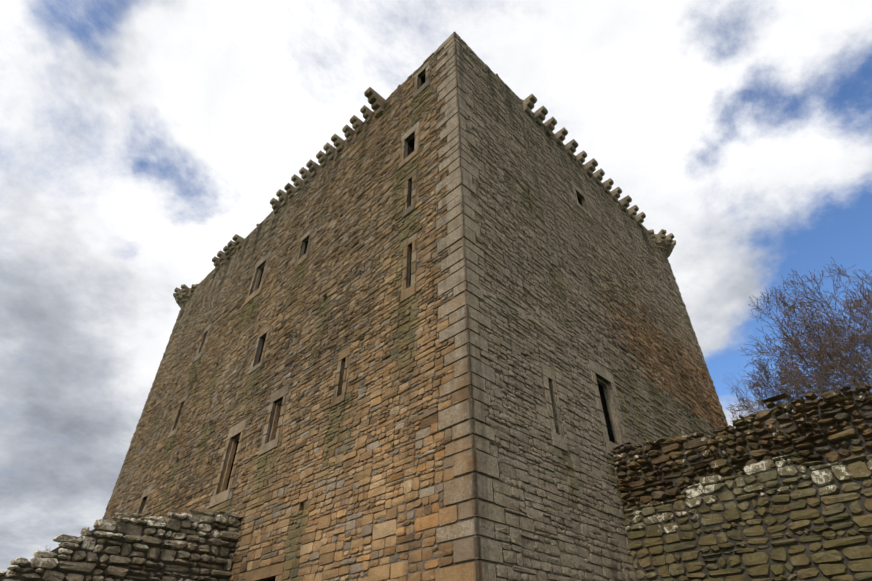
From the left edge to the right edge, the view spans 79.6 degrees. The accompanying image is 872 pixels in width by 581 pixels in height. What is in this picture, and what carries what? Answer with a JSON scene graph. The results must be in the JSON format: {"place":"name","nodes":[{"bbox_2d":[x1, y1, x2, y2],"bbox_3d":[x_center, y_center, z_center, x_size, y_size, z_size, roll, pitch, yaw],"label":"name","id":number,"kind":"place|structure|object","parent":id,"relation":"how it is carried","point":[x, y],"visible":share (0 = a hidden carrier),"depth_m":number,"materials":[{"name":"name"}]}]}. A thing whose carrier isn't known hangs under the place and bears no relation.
{"place":"outdoors","nodes":[
{"label":"outdoors","id":0,"kind":"place"},
{"bbox_2d":[0,0,871,571],"label":"sky","id":1,"kind":"structure","parent":0,"point":[138,138],"materials":[{"name":"white"}]},
{"label":"grass","id":2,"kind":"object","parent":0,"visible":0},
{"bbox_2d":[0,510,241,580],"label":"stone wall","id":3,"kind":"structure","parent":2,"relation":"on","point":[133,531],"depth_m":13.14,"materials":[{"name":"grey stone"}]},
{"bbox_2d":[45,509,235,551],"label":"wall tufts","id":4,"kind":"object","parent":3,"relation":"on","point":[146,519],"visible":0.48,"depth_m":13.95,"materials":[{"name":"green plant"}]},
{"bbox_2d":[102,31,727,580],"bbox_3d":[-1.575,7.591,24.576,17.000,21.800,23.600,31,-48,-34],"label":"tower","id":5,"kind":"structure","parent":2,"relation":"on","point":[343,550],"depth_m":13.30,"materials":[{"name":"brown stone"}]},
{"bbox_2d":[226,74,614,580],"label":"windows","id":6,"kind":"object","parent":5,"relation":"attached to","point":[411,143],"depth_m":16.72,"materials":[{"name":"black"}]},
{"bbox_2d":[725,365,760,416],"bbox_3d":[15.018,10.121,22.454,3.328,15.200,5.044,16,-41,-20],"label":"tree","id":7,"kind":"object","parent":2,"relation":"on","point":[736,389],"visible":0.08,"depth_m":25.70,"materials":[{"name":"brown plant"}]},
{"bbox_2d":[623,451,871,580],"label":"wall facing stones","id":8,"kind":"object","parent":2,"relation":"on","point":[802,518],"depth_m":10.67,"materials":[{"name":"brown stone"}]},
{"bbox_2d":[624,459,871,580],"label":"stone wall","id":9,"kind":"structure","parent":2,"relation":"on","point":[808,552],"depth_m":10.69,"materials":[{"name":"brown stone"}]},
{"bbox_2d":[615,392,871,510],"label":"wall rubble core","id":10,"kind":"object","parent":9,"relation":"on","point":[820,427],"visible":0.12,"depth_m":11.49,"materials":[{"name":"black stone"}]},
{"bbox_2d":[611,385,871,540],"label":"rubble stone wall","id":11,"kind":"structure","parent":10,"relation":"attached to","point":[834,434],"depth_m":11.64,"materials":[{"name":"brown stone"}]},
{"bbox_2d":[727,257,871,427],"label":"tree","id":12,"kind":"object","parent":2,"relation":"on","point":[823,372],"visible":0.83,"depth_m":19.63,"materials":[{"name":"brown plant"}]}
]}

